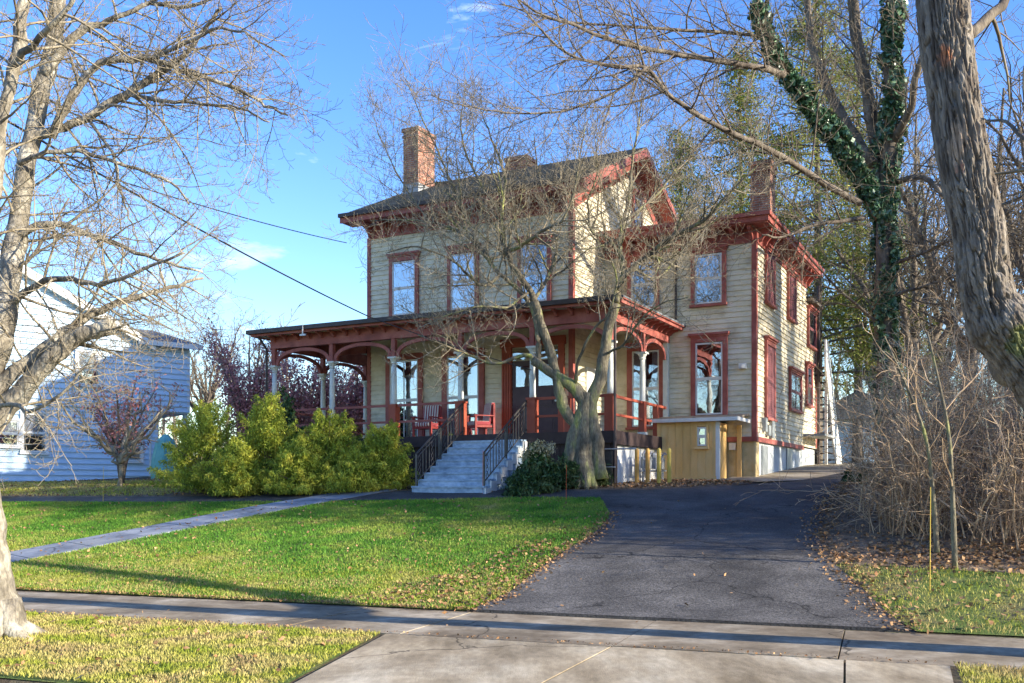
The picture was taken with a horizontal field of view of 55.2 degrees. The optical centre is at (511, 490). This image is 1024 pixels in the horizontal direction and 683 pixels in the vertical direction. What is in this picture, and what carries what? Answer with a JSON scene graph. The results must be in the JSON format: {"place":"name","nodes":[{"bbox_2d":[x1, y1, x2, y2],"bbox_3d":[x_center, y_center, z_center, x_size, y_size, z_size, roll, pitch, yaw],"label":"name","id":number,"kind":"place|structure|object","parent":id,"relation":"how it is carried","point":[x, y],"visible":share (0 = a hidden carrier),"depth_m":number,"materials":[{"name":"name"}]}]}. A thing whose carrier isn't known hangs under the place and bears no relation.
{"place":"outdoors","nodes":[
{"label":"outdoors","id":0,"kind":"place"},
{"bbox_2d":[0,611,380,682],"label":"lawn","id":1,"kind":"structure","parent":0,"point":[71,680],"depth_m":9.14,"materials":[{"name":"green plant"}]},
{"bbox_2d":[0,0,349,640],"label":"maple tree","id":2,"kind":"object","parent":1,"relation":"on","point":[38,364],"visible":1,"depth_m":11.05,"materials":[{"name":"grey plant"}]},
{"bbox_2d":[1,603,715,681],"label":"fallen leaves","id":3,"kind":"object","parent":1,"relation":"on","point":[184,647],"visible":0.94,"depth_m":9.94,"materials":[{"name":"brown plant"}]},
{"bbox_2d":[10,489,396,561],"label":"flagstone path","id":4,"kind":"structure","parent":0,"point":[96,540],"depth_m":21.11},
{"bbox_2d":[2,495,609,609],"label":"lawn","id":5,"kind":"structure","parent":0,"point":[318,534],"depth_m":18.61,"materials":[{"name":"green plant"}]},
{"bbox_2d":[7,519,586,609],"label":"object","id":6,"kind":"structure","parent":5,"relation":"on","point":[219,580],"depth_m":15.49,"materials":[{"name":"green plant"}]},
{"bbox_2d":[2,496,620,611],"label":"fallen leaves","id":7,"kind":"object","parent":5,"relation":"on","point":[451,589],"visible":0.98,"depth_m":15.67,"materials":[{"name":"brown plant"}]},
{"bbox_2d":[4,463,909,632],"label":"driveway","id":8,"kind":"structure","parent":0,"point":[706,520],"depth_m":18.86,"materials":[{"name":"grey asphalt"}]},
{"bbox_2d":[794,481,954,637],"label":"fallen leaves","id":9,"kind":"object","parent":8,"relation":"on","point":[912,621],"visible":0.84,"depth_m":14.45,"materials":[{"name":"brown plant"}]},
{"bbox_2d":[0,462,1023,682],"bbox_3d":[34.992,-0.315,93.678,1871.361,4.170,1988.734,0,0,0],"label":"ground","id":10,"kind":"structure","parent":0,"point":[956,675],"depth_m":10.75,"materials":[{"name":"soil"}]},
{"bbox_2d":[0,191,113,275],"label":"bare tree","id":11,"kind":"object","parent":10,"relation":"on","point":[39,244],"visible":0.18,"depth_m":49.17,"materials":[{"name":"brown plant"}]},
{"bbox_2d":[0,251,202,482],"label":"neighbour house","id":12,"kind":"structure","parent":10,"relation":"on","point":[16,465],"depth_m":37.06,"materials":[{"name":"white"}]},
{"bbox_2d":[0,418,22,448],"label":"window","id":13,"kind":"structure","parent":12,"relation":"in","point":[14,424],"depth_m":35.47,"materials":[{"name":"white paint"}]},
{"bbox_2d":[19,410,49,454],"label":"window","id":14,"kind":"structure","parent":12,"relation":"in","point":[41,432],"depth_m":35.99,"materials":[{"name":"white paint"}]},
{"bbox_2d":[74,349,101,386],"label":"window","id":15,"kind":"structure","parent":12,"relation":"in","point":[83,372],"depth_m":37.19,"materials":[{"name":"white paint"}]},
{"bbox_2d":[121,427,144,462],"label":"window","id":16,"kind":"structure","parent":12,"relation":"in","point":[132,460],"depth_m":38.54,"materials":[{"name":"white paint"}]},
{"bbox_2d":[150,434,178,478],"bbox_3d":[-12.876,-1.197,36.500,1.067,1.750,1.083,0,0,0],"label":"tarp cover","id":17,"kind":"object","parent":10,"relation":"on","point":[158,454],"visible":0.53,"depth_m":36.13,"materials":[{"name":"teal plastic"}]},
{"bbox_2d":[150,306,260,463],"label":"bare tree","id":18,"kind":"object","parent":10,"relation":"on","point":[208,398],"visible":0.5,"depth_m":51.96,"materials":[{"name":"brown plant"}]},
{"bbox_2d":[0,479,417,497],"bbox_3d":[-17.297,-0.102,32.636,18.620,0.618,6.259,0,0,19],"label":"dry grass","id":19,"kind":"structure","parent":10,"relation":"on","point":[140,484],"depth_m":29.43,"materials":[{"name":"plant"}]},
{"bbox_2d":[35,379,181,485],"bbox_3d":[-12.059,-1.642,29.050,3.560,3.395,4.692,0,0,33],"label":"young tree","id":20,"kind":"object","parent":19,"relation":"on","point":[121,457],"visible":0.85,"depth_m":29.39,"materials":[{"name":"plant"}]},
{"bbox_2d":[68,362,183,482],"bbox_3d":[-12.498,-2.136,31.080,3.375,4.039,3.257,0,0,23],"label":"red leaved tree","id":21,"kind":"object","parent":19,"relation":"on","point":[107,429],"visible":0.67,"depth_m":30.83,"materials":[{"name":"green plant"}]},
{"bbox_2d":[146,398,239,493],"bbox_3d":[-8.304,-1.228,26.726,2.763,2.726,3.074,0,0,27],"label":"golden cypress","id":22,"kind":"object","parent":19,"relation":"on","point":[194,438],"visible":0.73,"depth_m":26.40,"materials":[{"name":"green plant"}]},
{"bbox_2d":[0,477,414,495],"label":"fallen leaves","id":23,"kind":"object","parent":19,"relation":"on","point":[68,481],"visible":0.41,"depth_m":29.93,"materials":[{"name":"brown plant"}]},
{"bbox_2d":[200,435,271,496],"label":"golden cypress","id":24,"kind":"object","parent":19,"relation":"on","point":[234,480],"visible":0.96,"depth_m":25.52,"materials":[{"name":"green plant"}]},
{"bbox_2d":[223,391,311,490],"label":"golden cypress","id":25,"kind":"object","parent":19,"relation":"on","point":[265,427],"visible":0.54,"depth_m":26.21,"materials":[{"name":"green plant"}]},
{"bbox_2d":[278,385,306,441],"bbox_3d":[-6.539,-1.575,28.582,1.435,2.992,1.461,0,0,0],"label":"holly bush","id":26,"kind":"object","parent":19,"relation":"on","point":[286,405],"visible":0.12,"depth_m":28.42,"materials":[{"name":"green plant"}]},
{"bbox_2d":[259,435,333,495],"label":"golden cypress","id":27,"kind":"object","parent":19,"relation":"on","point":[300,460],"visible":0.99,"depth_m":25.22,"materials":[{"name":"green plant"}]},
{"bbox_2d":[283,408,364,483],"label":"golden cypress","id":28,"kind":"object","parent":19,"relation":"on","point":[330,440],"visible":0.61,"depth_m":25.86,"materials":[{"name":"green plant"}]},
{"bbox_2d":[323,445,390,492],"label":"golden cypress","id":29,"kind":"object","parent":19,"relation":"on","point":[348,470],"visible":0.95,"depth_m":25.09,"materials":[{"name":"green plant"}]},
{"bbox_2d":[355,419,421,489],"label":"golden cypress","id":30,"kind":"object","parent":19,"relation":"on","point":[385,451],"visible":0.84,"depth_m":25.48,"materials":[{"name":"green plant"}]},
{"bbox_2d":[188,302,292,402],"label":"bare tree","id":31,"kind":"object","parent":10,"relation":"on","point":[249,357],"visible":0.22,"depth_m":65.58,"materials":[{"name":"brown plant"}]},
{"bbox_2d":[191,313,304,454],"bbox_3d":[-10.644,-3.979,39.954,4.313,6.589,4.191,0,0,0],"label":"red leaved tree","id":32,"kind":"object","parent":10,"relation":"on","point":[233,391],"visible":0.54,"depth_m":39.56,"materials":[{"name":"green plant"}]},
{"bbox_2d":[252,351,357,435],"bbox_3d":[-7.908,-3.267,38.048,3.802,5.293,3.476,0,0,0],"label":"red leaved tree","id":33,"kind":"object","parent":10,"relation":"on","point":[307,399],"visible":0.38,"depth_m":37.60,"materials":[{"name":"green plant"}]},
{"bbox_2d":[301,362,363,437],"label":"red leaved tree","id":34,"kind":"object","parent":10,"relation":"on","point":[358,397],"visible":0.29,"depth_m":41.45,"materials":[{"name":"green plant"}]},
{"bbox_2d":[498,467,542,496],"bbox_3d":[0.245,-0.190,23.303,1.061,0.732,1.158,0,0,-41],"label":"evergreen shrub","id":35,"kind":"object","parent":10,"relation":"on","point":[514,485],"visible":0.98,"depth_m":23.12,"materials":[{"name":"green plant"}]},
{"bbox_2d":[519,438,555,475],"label":"dried flower stalks","id":36,"kind":"object","parent":10,"relation":"on","point":[546,449],"visible":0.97,"depth_m":23.31,"materials":[{"name":"beige plant"}]},
{"bbox_2d":[511,442,564,493],"bbox_3d":[0.592,-0.532,23.591,1.238,1.354,1.309,0,0,-41],"label":"evergreen shrub","id":37,"kind":"object","parent":10,"relation":"on","point":[547,481],"visible":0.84,"depth_m":23.30,"materials":[{"name":"green plant"}]},
{"bbox_2d":[246,125,841,493],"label":"victorian house","id":38,"kind":"structure","parent":10,"relation":"on","point":[692,403],"depth_m":28.61,"materials":[{"name":"paint"}]},
{"bbox_2d":[7,144,346,242],"bbox_3d":[-6.474,-6.383,22.100,0.024,2.490,16.436,0,0,10],"label":"overhead cable","id":39,"kind":"object","parent":38,"relation":"attached to","point":[219,210],"visible":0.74,"depth_m":22.48,"materials":[{"name":"black rubber"}]},
{"bbox_2d":[8,121,367,316],"bbox_3d":[-5.391,-4.831,19.800,0.032,0.159,15.829,0,0,10],"label":"overhead cable","id":40,"kind":"object","parent":38,"relation":"attached to","point":[51,146],"visible":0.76,"depth_m":18.76,"materials":[{"name":"black rubber"}]},
{"bbox_2d":[386,250,420,315],"bbox_3d":[-3.368,-6.340,30.309,1.200,2.000,0.160,0,0,28],"label":"window","id":41,"kind":"structure","parent":38,"relation":"in","point":[394,280],"depth_m":30.34,"materials":[{"name":"red"}]},
{"bbox_2d":[385,352,422,436],"bbox_3d":[-3.351,-2.835,30.323,1.410,2.770,0.120,0,0,28],"label":"window","id":42,"kind":"structure","parent":38,"relation":"in","point":[404,383],"depth_m":30.31,"materials":[{"name":"red"}]},
{"bbox_2d":[411,405,442,435],"bbox_3d":[-2.498,-2.010,28.904,0.690,1.020,0.675,0,0,28],"label":"porch chair","id":43,"kind":"object","parent":38,"relation":"on","point":[431,412],"visible":0.93,"depth_m":28.98,"materials":[{"name":"red paint"}]},
{"bbox_2d":[441,347,484,435],"bbox_3d":[-1.480,-2.835,29.345,1.520,2.770,0.120,0,0,28],"label":"window","id":44,"kind":"structure","parent":38,"relation":"in","point":[474,385],"depth_m":29.29,"materials":[{"name":"red"}]},
{"bbox_2d":[446,243,480,310],"bbox_3d":[-1.488,-6.340,29.325,1.200,2.000,0.160,0,0,28],"label":"window","id":45,"kind":"structure","parent":38,"relation":"in","point":[454,266],"depth_m":29.41,"materials":[{"name":"red"}]},
{"bbox_2d":[467,402,494,434],"bbox_3d":[-0.901,-2.010,28.295,0.675,1.020,0.690,0,0,-24],"label":"porch chair","id":46,"kind":"object","parent":38,"relation":"on","point":[488,416],"visible":0.9,"depth_m":28.14,"materials":[{"name":"red paint"}]},
{"bbox_2d":[512,360,529,432],"bbox_3d":[0.330,-2.635,28.437,0.710,2.230,0.068,0,0,28],"label":"door","id":47,"kind":"structure","parent":38,"relation":"in","point":[520,376],"depth_m":28.47,"materials":[{"name":"red paint"}]},
{"bbox_2d":[515,232,552,303],"bbox_3d":[0.621,-6.340,28.223,1.200,2.000,0.160,0,0,28],"label":"window","id":48,"kind":"structure","parent":38,"relation":"in","point":[547,297],"depth_m":28.18,"materials":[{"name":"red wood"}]},
{"bbox_2d":[535,358,557,432],"bbox_3d":[0.981,-2.635,28.079,0.730,2.230,0.098,0,0,28],"label":"door","id":49,"kind":"structure","parent":38,"relation":"in","point":[544,384],"depth_m":28.08,"materials":[{"name":"red paint"}]},
{"bbox_2d":[625,254,661,309],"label":"window","id":50,"kind":"structure","parent":38,"relation":"in","point":[651,299],"depth_m":29.27,"materials":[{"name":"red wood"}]},
{"bbox_2d":[625,342,662,429],"bbox_3d":[3.966,-3.110,29.184,1.290,2.600,0.160,0,0,28],"label":"window","id":51,"kind":"structure","parent":38,"relation":"in","point":[653,361],"depth_m":29.22,"materials":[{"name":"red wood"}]},
{"bbox_2d":[689,244,728,307],"bbox_3d":[5.658,-6.165,28.300,1.160,1.710,0.160,0,0,28],"label":"window","id":52,"kind":"structure","parent":38,"relation":"in","point":[722,258],"depth_m":28.29,"materials":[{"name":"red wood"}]},
{"bbox_2d":[688,331,729,415],"bbox_3d":[5.675,-3.315,28.291,1.200,2.450,0.160,0,0,28],"label":"window","id":53,"kind":"structure","parent":38,"relation":"in","point":[709,371],"depth_m":28.32,"materials":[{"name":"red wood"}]},
{"bbox_2d":[761,445,767,474],"bbox_3d":[7.432,-0.550,28.851,0.045,1.500,0.700,0,0,28],"label":"basement door","id":54,"kind":"structure","parent":38,"relation":"in","point":[764,449],"depth_m":28.75,"materials":[{"name":"grey metal"}]},
{"bbox_2d":[764,243,778,309],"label":"window","id":55,"kind":"structure","parent":38,"relation":"in","point":[768,295],"depth_m":29.01,"materials":[{"name":"red wood"}]},
{"bbox_2d":[764,335,778,421],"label":"window","id":56,"kind":"structure","parent":38,"relation":"in","point":[770,343],"depth_m":28.95,"materials":[{"name":"red wood"}]},
{"bbox_2d":[787,268,799,324],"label":"window","id":57,"kind":"structure","parent":38,"relation":"in","point":[792,315],"depth_m":31.74,"materials":[{"name":"red wood"}]},
{"bbox_2d":[788,366,804,414],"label":"window","id":58,"kind":"structure","parent":38,"relation":"in","point":[796,375],"depth_m":32.28,"materials":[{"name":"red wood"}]},
{"bbox_2d":[805,361,815,407],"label":"window","id":59,"kind":"structure","parent":38,"relation":"in","point":[809,366],"depth_m":34.25,"materials":[{"name":"red wood"}]},
{"bbox_2d":[807,304,819,351],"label":"window","id":60,"kind":"structure","parent":38,"relation":"in","point":[811,331],"depth_m":34.74,"materials":[{"name":"red wood"}]},
{"bbox_2d":[96,298,992,443],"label":"distant wood","id":61,"kind":"object","parent":10,"relation":"on","point":[174,420],"depth_m":95.61,"materials":[{"name":"plant"}]},
{"bbox_2d":[295,634,952,682],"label":"driveway apron","id":62,"kind":"object","parent":10,"relation":"on","point":[393,658],"visible":0.88,"depth_m":8.74,"materials":[{"name":"concrete"}]},
{"bbox_2d":[502,481,752,489],"bbox_3d":[3.251,-0.136,25.443,6.022,0.259,4.167,0,0,21],"label":"planting bed","id":63,"kind":"object","parent":10,"relation":"on","point":[656,487],"visible":0.27,"depth_m":23.84,"materials":[{"name":"brown soil"}]},
{"bbox_2d":[552,452,584,488],"bbox_3d":[1.362,-0.467,24.233,1.442,1.037,1.370,0,0,0],"label":"evergreen shrub","id":64,"kind":"object","parent":63,"relation":"on","point":[572,468],"visible":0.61,"depth_m":23.87,"materials":[{"name":"green plant"}]},
{"bbox_2d":[323,37,832,488],"bbox_3d":[1.204,-6.007,23.920,12.131,12.148,7.441,0,0,0],"label":"magnolia tree","id":65,"kind":"object","parent":63,"relation":"on","point":[584,445],"visible":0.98,"depth_m":24.04,"materials":[{"name":"brown plant"}]},
{"bbox_2d":[604,448,635,484],"bbox_3d":[2.562,-0.559,24.366,1.122,0.972,0.082,0,0,28],"label":"cellar railing","id":66,"kind":"object","parent":63,"relation":"on","point":[608,456],"visible":0.37,"depth_m":24.45,"materials":[{"name":"black metal"}]},
{"bbox_2d":[639,450,666,481],"bbox_3d":[3.783,-0.615,26.246,0.220,0.847,2.003,0,0,28],"label":"gas meter set","id":67,"kind":"object","parent":63,"relation":"on","point":[653,460],"visible":0.59,"depth_m":26.10,"materials":[{"name":"grey metal"}]},
{"bbox_2d":[571,478,752,488],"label":"fallen leaves","id":68,"kind":"object","parent":63,"relation":"on","point":[687,482],"visible":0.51,"depth_m":24.36,"materials":[{"name":"brown plant"}]},
{"bbox_2d":[654,113,720,214],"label":"pine tree","id":69,"kind":"object","parent":10,"relation":"on","point":[687,166],"visible":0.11,"depth_m":61.63,"materials":[{"name":"green plant"}]},
{"bbox_2d":[676,26,850,373],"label":"pine tree","id":70,"kind":"object","parent":10,"relation":"on","point":[742,102],"visible":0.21,"depth_m":51.56,"materials":[{"name":"green plant"}]},
{"bbox_2d":[717,0,947,463],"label":"pine tree","id":71,"kind":"object","parent":10,"relation":"on","point":[832,320],"visible":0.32,"depth_m":46.63,"materials":[{"name":"green plant"}]},
{"bbox_2d":[823,390,903,462],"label":"garage","id":72,"kind":"structure","parent":10,"relation":"on","point":[840,432],"depth_m":58.03,"materials":[{"name":"white paint"}]},
{"bbox_2d":[834,427,879,462],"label":"garage door","id":73,"kind":"structure","parent":72,"relation":"in","point":[841,443],"depth_m":58.16,"materials":[{"name":"white"}]},
{"bbox_2d":[789,164,947,394],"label":"bare tree","id":74,"kind":"object","parent":10,"relation":"on","point":[866,318],"visible":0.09,"depth_m":58.82,"materials":[{"name":"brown plant"}]},
{"bbox_2d":[801,21,950,462],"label":"pine tree","id":75,"kind":"object","parent":10,"relation":"on","point":[858,317],"visible":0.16,"depth_m":57.52,"materials":[{"name":"green plant"}]},
{"bbox_2d":[782,70,1023,433],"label":"bare tree","id":76,"kind":"object","parent":10,"relation":"on","point":[899,281],"visible":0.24,"depth_m":43.95,"materials":[{"name":"brown plant"}]},
{"bbox_2d":[799,117,1023,399],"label":"bare tree","id":77,"kind":"object","parent":10,"relation":"on","point":[937,314],"visible":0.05,"depth_m":57.69,"materials":[{"name":"brown plant"}]},
{"bbox_2d":[853,185,977,415],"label":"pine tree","id":78,"kind":"object","parent":10,"relation":"on","point":[910,295],"visible":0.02,"depth_m":65.66,"materials":[{"name":"green plant"}]},
{"bbox_2d":[820,471,1023,572],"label":"planting bed","id":79,"kind":"object","parent":10,"relation":"on","point":[846,535],"visible":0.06,"depth_m":16.04,"materials":[{"name":"brown plant"}]},
{"bbox_2d":[363,0,1023,471],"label":"ivy covered tree","id":80,"kind":"object","parent":79,"relation":"on","point":[877,198],"visible":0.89,"depth_m":27.17,"materials":[{"name":"brown plant"}]},
{"bbox_2d":[735,341,1010,539],"bbox_3d":[6.359,-0.815,16.826,3.822,3.345,4.265,0,0,-21],"label":"bare shrub","id":81,"kind":"object","parent":79,"relation":"on","point":[900,489],"visible":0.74,"depth_m":16.25,"materials":[{"name":"brown plant"}]},
{"bbox_2d":[773,311,1023,516],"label":"bare shrub","id":82,"kind":"object","parent":79,"relation":"on","point":[894,417],"visible":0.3,"depth_m":18.27,"materials":[{"name":"brown plant"}]},
{"bbox_2d":[862,323,963,554],"bbox_3d":[6.019,-0.737,14.674,1.265,3.531,1.419,0,0,43],"label":"sapling","id":83,"kind":"object","parent":79,"relation":"on","point":[934,517],"visible":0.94,"depth_m":14.77,"materials":[{"name":"brown plant"}]},
{"bbox_2d":[803,270,1023,545],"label":"bare shrub","id":84,"kind":"object","parent":79,"relation":"on","point":[1000,441],"visible":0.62,"depth_m":15.84,"materials":[{"name":"brown plant"}]},
{"bbox_2d":[818,342,1023,518],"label":"bare shrub","id":85,"kind":"object","parent":79,"relation":"on","point":[930,441],"visible":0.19,"depth_m":17.54,"materials":[{"name":"brown plant"}]},
{"bbox_2d":[819,472,1023,629],"bbox_3d":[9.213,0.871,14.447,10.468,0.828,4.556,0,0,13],"label":"fallen leaves","id":86,"kind":"object","parent":79,"relation":"on","point":[975,551],"visible":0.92,"depth_m":14.63,"materials":[{"name":"brown plant"}]},
{"bbox_2d":[834,313,1016,488],"bbox_3d":[8.766,-1.736,20.300,4.305,3.912,4.814,0,0,-23],"label":"bare shrub","id":87,"kind":"object","parent":79,"relation":"on","point":[878,384],"visible":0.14,"depth_m":20.15,"materials":[{"name":"brown plant"}]},
{"bbox_2d":[829,372,1023,550],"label":"bare shrub","id":88,"kind":"object","parent":79,"relation":"on","point":[980,521],"visible":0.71,"depth_m":15.43,"materials":[{"name":"brown plant"}]},
{"bbox_2d":[830,51,1023,407],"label":"bare tree","id":89,"kind":"object","parent":79,"relation":"on","point":[913,225],"visible":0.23,"depth_m":37.18,"materials":[{"name":"brown plant"}]},
{"bbox_2d":[885,323,986,569],"bbox_3d":[6.186,-0.569,13.815,1.547,3.467,1.154,0,0,0],"label":"sapling","id":90,"kind":"object","parent":79,"relation":"on","point":[954,554],"visible":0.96,"depth_m":13.88,"materials":[{"name":"brown plant"}]},
{"bbox_2d":[854,305,1022,483],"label":"bare shrub","id":91,"kind":"object","parent":79,"relation":"on","point":[933,368],"visible":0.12,"depth_m":22.23,"materials":[{"name":"brown plant"}]},
{"bbox_2d":[860,260,1023,479],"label":"bare shrub","id":92,"kind":"object","parent":79,"relation":"on","point":[950,363],"visible":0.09,"depth_m":23.05,"materials":[{"name":"brown plant"}]},
{"bbox_2d":[873,332,1023,470],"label":"bare shrub","id":93,"kind":"object","parent":79,"relation":"on","point":[940,381],"visible":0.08,"depth_m":26.24,"materials":[{"name":"brown plant"}]},
{"bbox_2d":[875,282,1023,507],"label":"bare shrub","id":94,"kind":"object","parent":79,"relation":"on","point":[1011,417],"visible":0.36,"depth_m":17.17,"materials":[{"name":"brown plant"}]},
{"bbox_2d":[910,323,1023,491],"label":"bare shrub","id":95,"kind":"object","parent":79,"relation":"on","point":[974,403],"visible":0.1,"depth_m":19.02,"materials":[{"name":"brown plant"}]},
{"bbox_2d":[916,28,1023,297],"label":"bare tree","id":96,"kind":"object","parent":79,"relation":"on","point":[1019,216],"visible":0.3,"depth_m":33.63,"materials":[{"name":"brown plant"}]},
{"bbox_2d":[925,89,1023,261],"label":"bare tree","id":97,"kind":"object","parent":79,"relation":"on","point":[1008,149],"visible":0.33,"depth_m":26.83,"materials":[{"name":"brown plant"}]},
{"bbox_2d":[828,100,1023,427],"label":"bare tree","id":98,"kind":"object","parent":10,"relation":"on","point":[945,212],"visible":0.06,"depth_m":46.06,"materials":[{"name":"brown plant"}]},
{"bbox_2d":[891,0,1023,412],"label":"oak tree","id":99,"kind":"object","parent":10,"relation":"on","point":[992,302],"visible":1,"depth_m":8.83,"materials":[{"name":"brown plant"}]},
{"bbox_2d":[0,0,1023,445],"label":"sky","id":100,"kind":"structure","parent":0,"point":[308,196],"materials":[{"name":"blue"}]},
{"bbox_2d":[17,591,1023,671],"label":"sidewalk","id":101,"kind":"structure","parent":0,"point":[930,649],"depth_m":11.02,"materials":[{"name":"concrete"}]},
{"bbox_2d":[16,586,476,608],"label":"fallen leaves","id":102,"kind":"object","parent":101,"relation":"on","point":[171,594],"visible":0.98,"depth_m":13.69,"materials":[{"name":"brown plant"}]},
{"bbox_2d":[25,609,1019,666],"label":"fallen leaves","id":103,"kind":"object","parent":101,"relation":"on","point":[485,637],"visible":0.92,"depth_m":10.34,"materials":[{"name":"brown plant"}]},
{"bbox_2d":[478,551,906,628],"bbox_3d":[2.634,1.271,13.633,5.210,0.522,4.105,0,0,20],"label":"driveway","id":104,"kind":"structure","parent":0,"point":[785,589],"depth_m":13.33,"materials":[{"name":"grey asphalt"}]},
{"bbox_2d":[676,464,855,481],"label":"side pavement","id":105,"kind":"structure","parent":0,"point":[804,471],"depth_m":28.72,"materials":[{"name":"concrete"}]},
{"bbox_2d":[835,560,1023,682],"bbox_3d":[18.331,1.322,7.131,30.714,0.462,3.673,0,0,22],"label":"lawn","id":106,"kind":"structure","parent":0,"point":[981,589],"depth_m":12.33,"materials":[{"name":"green plant"}]},
{"bbox_2d":[964,670,1022,682],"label":"lawn","id":107,"kind":"structure","parent":0,"point":[1001,679],"depth_m":8.31,"materials":[{"name":"green plant"}]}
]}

